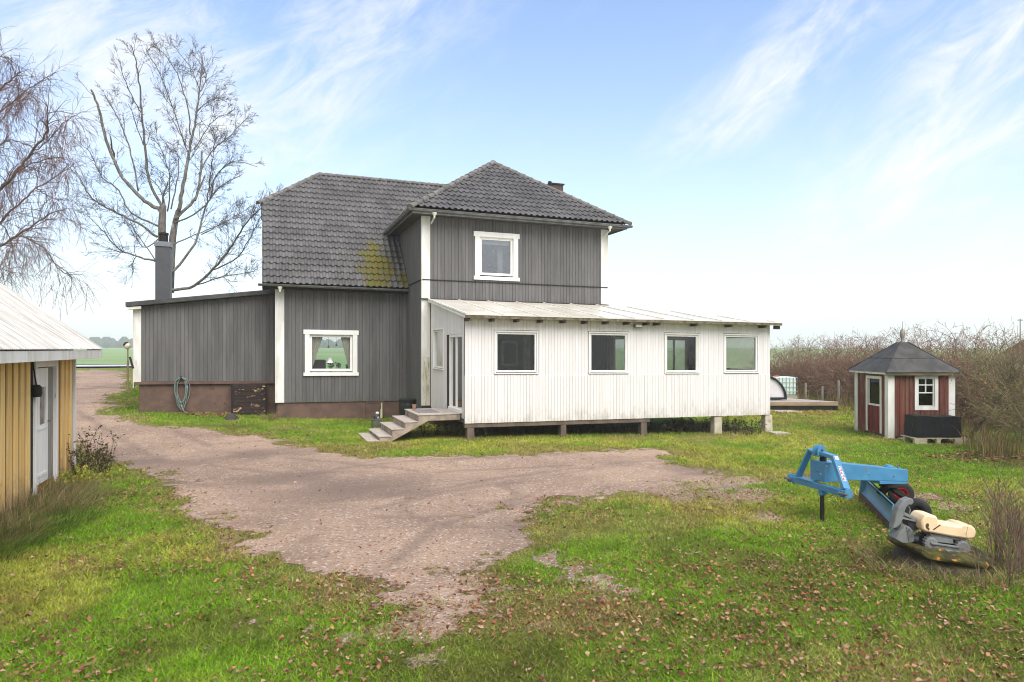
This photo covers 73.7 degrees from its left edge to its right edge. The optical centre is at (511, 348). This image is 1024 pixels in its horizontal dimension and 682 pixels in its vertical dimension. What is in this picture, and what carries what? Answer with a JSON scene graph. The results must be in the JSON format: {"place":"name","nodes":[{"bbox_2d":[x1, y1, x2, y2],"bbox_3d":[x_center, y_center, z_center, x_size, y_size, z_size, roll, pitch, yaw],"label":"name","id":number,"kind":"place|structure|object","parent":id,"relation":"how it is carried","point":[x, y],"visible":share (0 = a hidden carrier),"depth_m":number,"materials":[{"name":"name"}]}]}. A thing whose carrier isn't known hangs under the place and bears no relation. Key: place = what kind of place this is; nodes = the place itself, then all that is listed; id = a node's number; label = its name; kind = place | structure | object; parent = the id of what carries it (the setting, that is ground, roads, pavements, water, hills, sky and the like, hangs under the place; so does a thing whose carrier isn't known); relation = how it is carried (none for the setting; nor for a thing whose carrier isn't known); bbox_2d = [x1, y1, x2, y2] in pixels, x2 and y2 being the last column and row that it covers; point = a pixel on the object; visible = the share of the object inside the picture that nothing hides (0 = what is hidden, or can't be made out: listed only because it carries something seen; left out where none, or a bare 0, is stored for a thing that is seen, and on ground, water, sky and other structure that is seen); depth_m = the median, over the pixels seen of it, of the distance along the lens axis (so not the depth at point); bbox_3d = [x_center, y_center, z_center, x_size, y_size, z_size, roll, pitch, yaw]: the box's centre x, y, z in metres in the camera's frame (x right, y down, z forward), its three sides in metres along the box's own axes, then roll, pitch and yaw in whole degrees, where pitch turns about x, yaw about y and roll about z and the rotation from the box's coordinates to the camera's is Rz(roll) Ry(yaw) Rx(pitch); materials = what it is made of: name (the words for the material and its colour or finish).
{"place":"outdoors","nodes":[
{"label":"outdoors","id":0,"kind":"place"},
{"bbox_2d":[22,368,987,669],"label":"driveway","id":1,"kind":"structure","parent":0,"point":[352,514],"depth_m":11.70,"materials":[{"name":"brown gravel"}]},
{"bbox_2d":[371,419,381,427],"bbox_3d":[-4.253,2.357,21.459,0.320,0.270,0.260,0,0,-20],"label":"wooden crate","id":2,"kind":"object","parent":1,"relation":"on","point":[375,423],"visible":0.76,"depth_m":21.35,"materials":[{"name":"grey wood"}]},
{"bbox_2d":[398,398,415,414],"bbox_3d":[-3.572,2.095,23.387,0.630,0.770,0.630,0,0,-20],"label":"barrel","id":3,"kind":"object","parent":1,"relation":"on","point":[405,403],"visible":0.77,"depth_m":23.13,"materials":[{"name":"black plastic"}]},
{"bbox_2d":[0,364,1023,681],"bbox_3d":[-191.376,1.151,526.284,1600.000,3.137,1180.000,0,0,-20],"label":"ground","id":4,"kind":"structure","parent":0,"point":[500,432],"depth_m":7.10,"materials":[{"name":"green plant"}]},
{"bbox_2d":[0,283,103,514],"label":"barn","id":5,"kind":"structure","parent":4,"relation":"on","point":[39,355],"depth_m":11.33,"materials":[{"name":"wood"}]},
{"bbox_2d":[37,368,50,484],"bbox_3d":[-8.104,1.330,11.774,0.115,1.980,0.770,0,0,-20],"label":"door","id":6,"kind":"structure","parent":5,"relation":"in","point":[42,373],"depth_m":11.85,"materials":[{"name":"white paint"}]},
{"bbox_2d":[0,26,110,320],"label":"birch tree","id":7,"kind":"object","parent":4,"relation":"on","point":[9,181],"visible":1,"depth_m":24.32,"materials":[{"name":"brown plant"}]},
{"bbox_2d":[0,471,135,562],"bbox_3d":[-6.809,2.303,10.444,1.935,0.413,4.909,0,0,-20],"label":"long grass","id":8,"kind":"structure","parent":4,"relation":"on","point":[54,495],"depth_m":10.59,"materials":[{"name":"plant"}]},
{"bbox_2d":[56,464,127,486],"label":"yellow perennial","id":9,"kind":"object","parent":4,"relation":"on","point":[79,476],"visible":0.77,"depth_m":12.63,"materials":[{"name":"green plant"}]},
{"bbox_2d":[66,425,124,476],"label":"rose bush","id":10,"kind":"object","parent":4,"relation":"on","point":[102,455],"visible":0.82,"depth_m":13.37,"materials":[{"name":"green plant"}]},
{"bbox_2d":[123,342,133,391],"bbox_3d":[-12.552,0.595,22.356,0.327,1.629,0.210,0,0,-20],"label":"globe lamp","id":11,"kind":"object","parent":4,"relation":"on","point":[127,345],"visible":1,"depth_m":22.33,"materials":[{"name":"white plastic"}]},
{"bbox_2d":[65,28,282,292],"bbox_3d":[-17.672,-7.877,35.928,13.961,19.180,7.515,0,0,2],"label":"bare tree","id":12,"kind":"object","parent":4,"relation":"on","point":[161,209],"visible":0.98,"depth_m":35.82,"materials":[{"name":"grey plant"}]},
{"bbox_2d":[224,413,238,419],"bbox_3d":[-9.225,2.255,22.435,0.494,0.240,0.507,0,0,-20],"label":"dark stone","id":13,"kind":"object","parent":4,"relation":"on","point":[230,416],"visible":0.81,"depth_m":22.30,"materials":[{"name":"stone"}]},
{"bbox_2d":[136,409,385,420],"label":"long grass","id":14,"kind":"structure","parent":4,"relation":"on","point":[278,417],"depth_m":23.05,"materials":[{"name":"plant"}]},
{"bbox_2d":[257,410,277,419],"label":"long grass","id":15,"kind":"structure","parent":4,"relation":"on","point":[275,416],"depth_m":22.95,"materials":[{"name":"plant"}]},
{"bbox_2d":[125,160,632,423],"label":"house","id":16,"kind":"structure","parent":4,"relation":"on","point":[369,266],"depth_m":23.97,"materials":[{"name":"grey wood"}]},
{"bbox_2d":[174,376,189,412],"bbox_3d":[-11.296,1.578,23.335,0.490,1.272,0.276,0,0,-3],"label":"garden hose","id":17,"kind":"object","parent":16,"relation":"hanging from","point":[177,395],"visible":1,"depth_m":23.32,"materials":[{"name":"rubber"}]},
{"bbox_2d":[310,334,321,371],"bbox_3d":[-6.872,0.164,24.016,0.475,1.351,0.040,0,0,-20],"label":"curtain","id":18,"kind":"object","parent":16,"relation":"hanging from","point":[316,342],"visible":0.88,"depth_m":24.00,"materials":[{"name":"fabric"}]},
{"bbox_2d":[312,360,325,368],"bbox_3d":[-7.038,1.130,24.729,0.560,1.460,0.650,0,0,-20],"label":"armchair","id":19,"kind":"object","parent":16,"relation":"on","point":[319,364],"visible":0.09,"depth_m":24.44,"materials":[{"name":"fabric"}]},
{"bbox_2d":[303,330,358,375],"bbox_3d":[-6.350,0.158,23.987,1.880,1.622,0.175,0,0,-20],"label":"window","id":20,"kind":"structure","parent":16,"relation":"in","point":[353,334],"depth_m":23.94,"materials":[{"name":"white paint"}]},
{"bbox_2d":[341,337,349,368],"bbox_3d":[-5.923,0.174,24.360,0.411,1.354,0.040,0,0,-20],"label":"curtain","id":21,"kind":"object","parent":16,"relation":"hanging from","point":[346,343],"visible":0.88,"depth_m":24.37,"materials":[{"name":"fabric"}]},
{"bbox_2d":[482,240,508,245],"bbox_3d":[-0.586,-3.678,23.484,1.030,0.249,0.020,0,0,-20],"label":"roller blind","id":22,"kind":"object","parent":16,"relation":"attached to","point":[493,242],"visible":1,"depth_m":23.48,"materials":[{"name":"fabric"}]},
{"bbox_2d":[474,231,519,281],"bbox_3d":[-0.532,-3.135,23.336,1.650,1.650,0.175,0,0,-20],"label":"window","id":23,"kind":"structure","parent":16,"relation":"in","point":[479,235],"depth_m":23.30,"materials":[{"name":"white paint"}]},
{"bbox_2d":[498,245,502,276],"bbox_3d":[-0.416,-2.975,23.900,0.189,1.602,0.045,0,0,-20],"label":"curtain","id":24,"kind":"object","parent":16,"relation":"hanging from","point":[500,258],"visible":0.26,"depth_m":23.88,"materials":[{"name":"fabric"}]},
{"bbox_2d":[358,408,459,441],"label":"wooden steps","id":25,"kind":"structure","parent":4,"relation":"on","point":[401,425],"depth_m":18.80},
{"bbox_2d":[413,409,437,412],"bbox_3d":[-2.482,1.792,19.554,0.600,0.008,1.050,0,0,-20],"label":"door mat","id":26,"kind":"object","parent":25,"relation":"on","point":[425,410],"depth_m":19.36,"materials":[{"name":"fabric"}]},
{"bbox_2d":[408,421,463,437],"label":"dead weeds","id":27,"kind":"object","parent":4,"relation":"on","point":[437,429],"visible":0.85,"depth_m":19.71,"materials":[{"name":"plant"}]},
{"bbox_2d":[0,383,1023,681],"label":"fallen leaves","id":28,"kind":"object","parent":4,"relation":"on","point":[720,605],"visible":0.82,"depth_m":6.77,"materials":[{"name":"brown plant"}]},
{"bbox_2d":[445,416,741,436],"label":"dead weeds","id":29,"kind":"object","parent":4,"relation":"on","point":[578,428],"visible":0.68,"depth_m":20.79,"materials":[{"name":"plant"}]},
{"bbox_2d":[427,298,781,439],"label":"sunroom","id":30,"kind":"structure","parent":4,"relation":"on","point":[501,364],"depth_m":20.37,"materials":[{"name":"white paint"}]},
{"bbox_2d":[432,328,443,369],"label":"window","id":31,"kind":"structure","parent":30,"relation":"in","point":[438,334],"depth_m":21.72,"materials":[{"name":"white paint"}]},
{"bbox_2d":[447,334,461,412],"bbox_3d":[-1.649,0.697,19.766,0.150,2.211,1.760,0,0,-20],"label":"sliding door","id":32,"kind":"structure","parent":30,"relation":"in","point":[454,341],"depth_m":19.94,"materials":[{"name":"white paint"}]},
{"bbox_2d":[494,330,538,373],"bbox_3d":[0.113,0.110,19.141,1.316,1.222,0.160,0,0,-20],"label":"window","id":33,"kind":"structure","parent":30,"relation":"in","point":[535,333],"depth_m":19.14,"materials":[{"name":"white paint"}]},
{"bbox_2d":[588,331,628,373],"bbox_3d":[2.839,0.126,20.132,1.323,1.242,0.160,0,0,-20],"label":"window","id":34,"kind":"structure","parent":30,"relation":"in","point":[626,334],"depth_m":20.17,"materials":[{"name":"white paint"}]},
{"bbox_2d":[613,336,623,369],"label":"window","id":35,"kind":"structure","parent":30,"relation":"in","point":[614,337],"depth_m":24.87,"materials":[{"name":"white paint"}]},
{"bbox_2d":[667,337,687,372],"bbox_3d":[6.092,0.311,25.824,1.240,1.501,0.175,0,0,-20],"label":"window","id":36,"kind":"structure","parent":30,"relation":"in","point":[668,338],"depth_m":25.86,"materials":[{"name":"white paint"}]},
{"bbox_2d":[664,333,699,373],"bbox_3d":[5.214,0.154,20.996,1.249,1.251,0.160,0,0,-20],"label":"window","id":37,"kind":"structure","parent":30,"relation":"in","point":[697,336],"depth_m":21.03,"materials":[{"name":"white paint"}]},
{"bbox_2d":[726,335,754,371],"bbox_3d":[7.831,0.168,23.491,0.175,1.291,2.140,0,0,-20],"label":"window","id":38,"kind":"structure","parent":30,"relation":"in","point":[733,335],"depth_m":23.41,"materials":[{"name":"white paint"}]},
{"bbox_2d":[724,334,759,372],"bbox_3d":[7.289,0.164,21.750,1.341,1.252,0.160,0,0,-20],"label":"window","id":39,"kind":"structure","parent":30,"relation":"in","point":[756,336],"depth_m":21.82,"materials":[{"name":"white paint"}]},
{"bbox_2d":[461,430,770,441],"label":"long grass","id":40,"kind":"structure","parent":4,"relation":"on","point":[585,434],"depth_m":19.97,"materials":[{"name":"green plant"}]},
{"bbox_2d":[663,416,766,434],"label":"dead weeds","id":41,"kind":"object","parent":4,"relation":"on","point":[749,428],"visible":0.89,"depth_m":21.69,"materials":[{"name":"plant"}]},
{"bbox_2d":[733,346,789,375],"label":"hedge shrub","id":42,"kind":"object","parent":4,"relation":"on","point":[771,358],"visible":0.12,"depth_m":43.40,"materials":[{"name":"brown plant"}]},
{"bbox_2d":[767,431,789,434],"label":"paving slab","id":43,"kind":"structure","parent":4,"relation":"on","point":[776,432],"depth_m":21.56,"materials":[{"name":"concrete"}]},
{"bbox_2d":[747,336,815,375],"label":"hedge shrub","id":44,"kind":"object","parent":4,"relation":"on","point":[780,357],"visible":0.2,"depth_m":41.64,"materials":[{"name":"brown plant"}]},
{"bbox_2d":[741,334,827,390],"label":"hedge shrub","id":45,"kind":"object","parent":4,"relation":"on","point":[778,372],"visible":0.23,"depth_m":40.62,"materials":[{"name":"brown plant"}]},
{"bbox_2d":[770,343,820,390],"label":"hedge shrub","id":46,"kind":"object","parent":4,"relation":"on","point":[789,355],"visible":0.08,"depth_m":43.30,"materials":[{"name":"brown plant"}]},
{"bbox_2d":[770,343,828,393],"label":"hedge shrub","id":47,"kind":"object","parent":4,"relation":"on","point":[793,365],"visible":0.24,"depth_m":39.21,"materials":[{"name":"brown plant"}]},
{"bbox_2d":[770,398,837,410],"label":"wooden deck","id":48,"kind":"structure","parent":4,"relation":"on","point":[797,404],"depth_m":29.50,"materials":[{"name":"beige wood"}]},
{"bbox_2d":[770,375,786,399],"bbox_3d":[11.549,1.670,30.573,1.308,1.190,0.665,0,0,0],"label":"arched cover","id":49,"kind":"object","parent":48,"relation":"on","point":[777,390],"visible":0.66,"depth_m":30.33,"materials":[{"name":"white plastic"}]},
{"bbox_2d":[773,375,797,397],"bbox_3d":[13.171,1.869,33.498,1.232,1.090,1.091,0,0,0],"label":"water tank","id":50,"kind":"object","parent":48,"relation":"on","point":[788,383],"visible":0.48,"depth_m":33.00,"materials":[{"name":"plastic"}]},
{"bbox_2d":[770,337,839,391],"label":"hedge shrub","id":51,"kind":"object","parent":4,"relation":"on","point":[802,354],"visible":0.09,"depth_m":41.40,"materials":[{"name":"brown plant"}]},
{"bbox_2d":[804,383,806,398],"bbox_3d":[14.850,2.325,34.535,0.090,1.150,0.090,0,0,-20],"label":"fence post","id":52,"kind":"object","parent":4,"relation":"on","point":[805,388],"visible":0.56,"depth_m":34.50,"materials":[{"name":"grey wood"}]},
{"bbox_2d":[778,335,849,393],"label":"hedge shrub","id":53,"kind":"object","parent":4,"relation":"on","point":[810,355],"visible":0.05,"depth_m":40.35,"materials":[{"name":"brown plant"}]},
{"bbox_2d":[781,346,852,396],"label":"hedge shrub","id":54,"kind":"object","parent":4,"relation":"on","point":[799,384],"visible":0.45,"depth_m":38.00,"materials":[{"name":"brown plant"}]},
{"bbox_2d":[779,335,858,394],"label":"hedge shrub","id":55,"kind":"object","parent":4,"relation":"on","point":[821,352],"visible":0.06,"depth_m":40.09,"materials":[{"name":"brown plant"}]},
{"bbox_2d":[821,386,823,400],"bbox_3d":[15.169,2.375,33.371,0.090,1.050,0.090,0,0,-20],"label":"fence post","id":56,"kind":"object","parent":4,"relation":"on","point":[822,394],"visible":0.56,"depth_m":33.34,"materials":[{"name":"grey wood"}]},
{"bbox_2d":[790,334,866,396],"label":"hedge shrub","id":57,"kind":"object","parent":4,"relation":"on","point":[831,359],"visible":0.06,"depth_m":37.94,"materials":[{"name":"brown plant"}]},
{"bbox_2d":[785,335,880,399],"bbox_3d":[17.367,1.107,36.610,5.143,3.805,5.372,0,0,40],"label":"hedge shrub","id":58,"kind":"object","parent":4,"relation":"on","point":[810,374],"visible":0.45,"depth_m":36.70,"materials":[{"name":"brown plant"}]},
{"bbox_2d":[797,342,868,400],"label":"hedge shrub","id":59,"kind":"object","parent":4,"relation":"on","point":[825,372],"visible":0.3,"depth_m":35.73,"materials":[{"name":"brown plant"}]},
{"bbox_2d":[837,380,839,403],"bbox_3d":[15.271,2.200,31.936,0.090,1.400,0.090,0,0,-20],"label":"fence post","id":60,"kind":"object","parent":4,"relation":"on","point":[838,385],"visible":0.56,"depth_m":31.90,"materials":[{"name":"grey wood"}]},
{"bbox_2d":[807,335,885,402],"bbox_3d":[17.286,0.945,34.797,4.800,3.641,4.219,0,0,33],"label":"hedge shrub","id":61,"kind":"object","parent":4,"relation":"on","point":[837,369],"visible":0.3,"depth_m":34.60,"materials":[{"name":"brown plant"}]},
{"bbox_2d":[810,326,885,398],"bbox_3d":[18.504,0.785,36.885,4.603,3.972,5.236,0,0,16],"label":"hedge shrub","id":62,"kind":"object","parent":4,"relation":"on","point":[842,352],"visible":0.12,"depth_m":36.64,"materials":[{"name":"brown plant"}]},
{"bbox_2d":[784,444,931,530],"bbox_3d":[5.369,1.960,10.274,2.377,1.119,1.646,0,0,-29],"label":"frame","id":63,"kind":"object","parent":4,"relation":"on","point":[890,480],"visible":0.86,"depth_m":10.04,"materials":[{"name":"blue paint"}]},
{"bbox_2d":[825,333,890,404],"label":"hedge shrub","id":64,"kind":"object","parent":4,"relation":"on","point":[853,392],"visible":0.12,"depth_m":32.18,"materials":[{"name":"brown plant"}]},
{"bbox_2d":[802,332,917,403],"bbox_3d":[17.280,1.055,32.795,5.546,3.928,5.310,0,0,33],"label":"hedge shrub","id":65,"kind":"object","parent":4,"relation":"on","point":[853,377],"visible":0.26,"depth_m":33.16,"materials":[{"name":"brown plant"}]},
{"bbox_2d":[842,428,885,438],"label":"long grass","id":66,"kind":"structure","parent":4,"relation":"on","point":[873,434],"depth_m":21.33,"materials":[{"name":"plant"}]},
{"bbox_2d":[823,324,919,397],"bbox_3d":[18.948,0.814,34.206,6.246,4.510,5.276,0,0,-40],"label":"hedge shrub","id":67,"kind":"object","parent":4,"relation":"on","point":[859,349],"visible":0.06,"depth_m":34.39,"materials":[{"name":"brown plant"}]},
{"bbox_2d":[828,334,914,374],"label":"hedge shrub","id":68,"kind":"object","parent":4,"relation":"on","point":[871,347],"visible":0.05,"depth_m":35.51,"materials":[{"name":"brown plant"}]},
{"bbox_2d":[847,321,963,438],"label":"garden shed","id":69,"kind":"structure","parent":4,"relation":"on","point":[895,382],"depth_m":20.50,"materials":[{"name":"red wood"}]},
{"bbox_2d":[866,375,881,433],"bbox_3d":[11.297,1.725,21.267,0.090,1.750,0.910,0,0,0],"label":"door","id":70,"kind":"structure","parent":69,"relation":"in","point":[873,386],"depth_m":21.30,"materials":[{"name":"white paint"}]},
{"bbox_2d":[915,375,937,409],"bbox_3d":[12.414,1.315,20.483,0.700,1.070,0.100,0,0,0],"label":"window","id":71,"kind":"structure","parent":69,"relation":"in","point":[926,386],"depth_m":20.48,"materials":[{"name":"white paint"}]},
{"bbox_2d":[792,384,1023,457],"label":"long grass","id":72,"kind":"structure","parent":4,"relation":"on","point":[985,445],"depth_m":18.00,"materials":[{"name":"brown plant"}]},
{"bbox_2d":[860,334,963,361],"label":"hedge shrub","id":73,"kind":"object","parent":4,"relation":"on","point":[896,341],"visible":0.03,"depth_m":33.28,"materials":[{"name":"brown plant"}]},
{"bbox_2d":[900,435,967,443],"bbox_3d":[12.129,2.629,19.633,1.540,0.202,0.695,0,0,0],"label":"pallet","id":74,"kind":"object","parent":4,"relation":"on","point":[925,440],"visible":0.49,"depth_m":19.29,"materials":[{"name":"brown wood"}]},
{"bbox_2d":[904,414,961,437],"bbox_3d":[12.073,2.217,19.606,1.288,0.607,0.644,0,0,0],"label":"storage box","id":75,"kind":"object","parent":74,"relation":"on","point":[927,426],"visible":1,"depth_m":19.31,"materials":[{"name":"black plastic"}]},
{"bbox_2d":[874,323,994,362],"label":"hedge shrub","id":76,"kind":"object","parent":4,"relation":"on","point":[925,339],"visible":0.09,"depth_m":31.72,"materials":[{"name":"brown plant"}]},
{"bbox_2d":[890,334,980,363],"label":"hedge shrub","id":77,"kind":"object","parent":4,"relation":"on","point":[928,346],"visible":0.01,"depth_m":29.13,"materials":[{"name":"brown plant"}]},
{"bbox_2d":[848,537,1023,594],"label":"long grass","id":78,"kind":"structure","parent":4,"relation":"on","point":[925,573],"depth_m":7.44,"materials":[{"name":"plant"}]},
{"bbox_2d":[887,532,996,577],"bbox_3d":[4.948,2.409,7.921,1.095,0.423,1.076,0,0,-20],"label":"deck","id":79,"kind":"object","parent":4,"relation":"on","point":[937,556],"visible":0.57,"depth_m":7.57,"materials":[{"name":"metal"}]},
{"bbox_2d":[888,496,975,552],"bbox_3d":[4.744,2.002,7.768,0.926,0.641,0.285,0,0,0],"label":"mower","id":80,"kind":"object","parent":79,"relation":"on","point":[949,533],"visible":0.9,"depth_m":7.67,"materials":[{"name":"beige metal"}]},
{"bbox_2d":[888,328,1013,386],"bbox_3d":[18.553,0.809,29.376,5.170,3.921,4.545,0,0,17],"label":"hedge shrub","id":81,"kind":"object","parent":4,"relation":"on","point":[948,345],"visible":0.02,"depth_m":29.46,"materials":[{"name":"brown plant"}]},
{"bbox_2d":[897,316,1022,416],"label":"hedge shrub","id":82,"kind":"object","parent":4,"relation":"on","point":[972,346],"visible":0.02,"depth_m":26.57,"materials":[{"name":"brown plant"}]},
{"bbox_2d":[905,319,1023,368],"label":"hedge shrub","id":83,"kind":"object","parent":4,"relation":"on","point":[963,329],"visible":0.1,"depth_m":27.51,"materials":[{"name":"brown plant"}]},
{"bbox_2d":[934,344,1006,417],"bbox_3d":[16.072,1.395,24.773,4.399,3.116,4.212,0,0,-29],"label":"hedge shrub","id":84,"kind":"object","parent":4,"relation":"on","point":[966,375],"visible":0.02,"depth_m":24.61,"materials":[{"name":"brown plant"}]},
{"bbox_2d":[924,340,1023,429],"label":"hedge shrub","id":85,"kind":"object","parent":4,"relation":"on","point":[982,377],"visible":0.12,"depth_m":23.14,"materials":[{"name":"brown plant"}]},
{"bbox_2d":[925,319,1023,430],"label":"hedge shrub","id":86,"kind":"object","parent":4,"relation":"on","point":[962,400],"visible":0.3,"depth_m":22.45,"materials":[{"name":"brown plant"}]},
{"bbox_2d":[932,326,1023,422],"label":"hedge shrub","id":87,"kind":"object","parent":4,"relation":"on","point":[973,354],"visible":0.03,"depth_m":24.98,"materials":[{"name":"brown plant"}]},
{"bbox_2d":[941,344,1015,430],"bbox_3d":[16.328,1.309,24.201,3.891,3.326,4.607,0,0,-24],"label":"hedge shrub","id":88,"kind":"object","parent":4,"relation":"on","point":[968,389],"visible":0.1,"depth_m":23.53,"materials":[{"name":"brown plant"}]},
{"bbox_2d":[935,328,1023,443],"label":"hedge shrub","id":89,"kind":"object","parent":4,"relation":"on","point":[999,392],"visible":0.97,"depth_m":16.26,"materials":[{"name":"brown plant"}]},
{"bbox_2d":[943,341,1023,423],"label":"hedge shrub","id":90,"kind":"object","parent":4,"relation":"on","point":[990,371],"visible":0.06,"depth_m":24.59,"materials":[{"name":"brown plant"}]},
{"bbox_2d":[954,364,1023,440],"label":"hedge shrub","id":91,"kind":"object","parent":4,"relation":"on","point":[1019,409],"visible":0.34,"depth_m":19.69,"materials":[{"name":"brown plant"}]},
{"bbox_2d":[955,351,1023,434],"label":"hedge shrub","id":92,"kind":"object","parent":4,"relation":"on","point":[984,395],"visible":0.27,"depth_m":21.59,"materials":[{"name":"brown plant"}]},
{"bbox_2d":[957,454,1023,576],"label":"dry weeds","id":93,"kind":"object","parent":4,"relation":"on","point":[1009,520],"visible":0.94,"depth_m":7.74,"materials":[{"name":"brown plant"}]},
{"bbox_2d":[958,523,1023,588],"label":"dry weeds","id":94,"kind":"object","parent":4,"relation":"on","point":[1013,559],"visible":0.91,"depth_m":7.34,"materials":[{"name":"brown plant"}]},
{"bbox_2d":[959,346,1023,436],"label":"hedge shrub","id":95,"kind":"object","parent":4,"relation":"on","point":[1009,388],"visible":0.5,"depth_m":17.83,"materials":[{"name":"brown plant"}]},
{"bbox_2d":[960,324,1023,437],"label":"leaning shrub","id":96,"kind":"object","parent":4,"relation":"on","point":[1005,363],"visible":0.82,"depth_m":17.78,"materials":[{"name":"brown plant"}]},
{"bbox_2d":[971,373,1023,430],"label":"hedge shrub","id":97,"kind":"object","parent":4,"relation":"on","point":[1002,404],"visible":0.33,"depth_m":19.12,"materials":[{"name":"brown plant"}]},
{"bbox_2d":[973,376,1023,435],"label":"hedge shrub","id":98,"kind":"object","parent":4,"relation":"on","point":[1013,391],"visible":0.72,"depth_m":16.79,"materials":[{"name":"brown plant"}]},
{"bbox_2d":[991,371,1023,442],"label":"hedge shrub","id":99,"kind":"object","parent":4,"relation":"on","point":[1006,418],"visible":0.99,"depth_m":14.70,"materials":[{"name":"brown plant"}]},
{"bbox_2d":[1004,340,1023,361],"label":"farm cottage","id":100,"kind":"structure","parent":4,"relation":"on","point":[1015,350],"depth_m":89.76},
{"bbox_2d":[0,0,1023,347],"label":"sky","id":101,"kind":"structure","parent":0,"point":[816,168],"materials":[{"name":"blue"}]},
{"bbox_2d":[76,364,1001,372],"bbox_3d":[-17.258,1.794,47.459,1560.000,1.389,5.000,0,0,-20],"label":"road","id":102,"kind":"structure","parent":0,"point":[114,365],"depth_m":44.04,"materials":[{"name":"asphalt"}]},
{"bbox_2d":[73,348,1021,372],"bbox_3d":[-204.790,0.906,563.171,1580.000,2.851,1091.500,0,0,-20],"label":"field","id":103,"kind":"structure","parent":0,"point":[734,357],"depth_m":96.20,"materials":[{"name":"green plant"}]},
{"bbox_2d":[89,337,342,347],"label":"distant wood","id":104,"kind":"object","parent":103,"relation":"on","point":[106,342],"visible":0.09,"depth_m":581.99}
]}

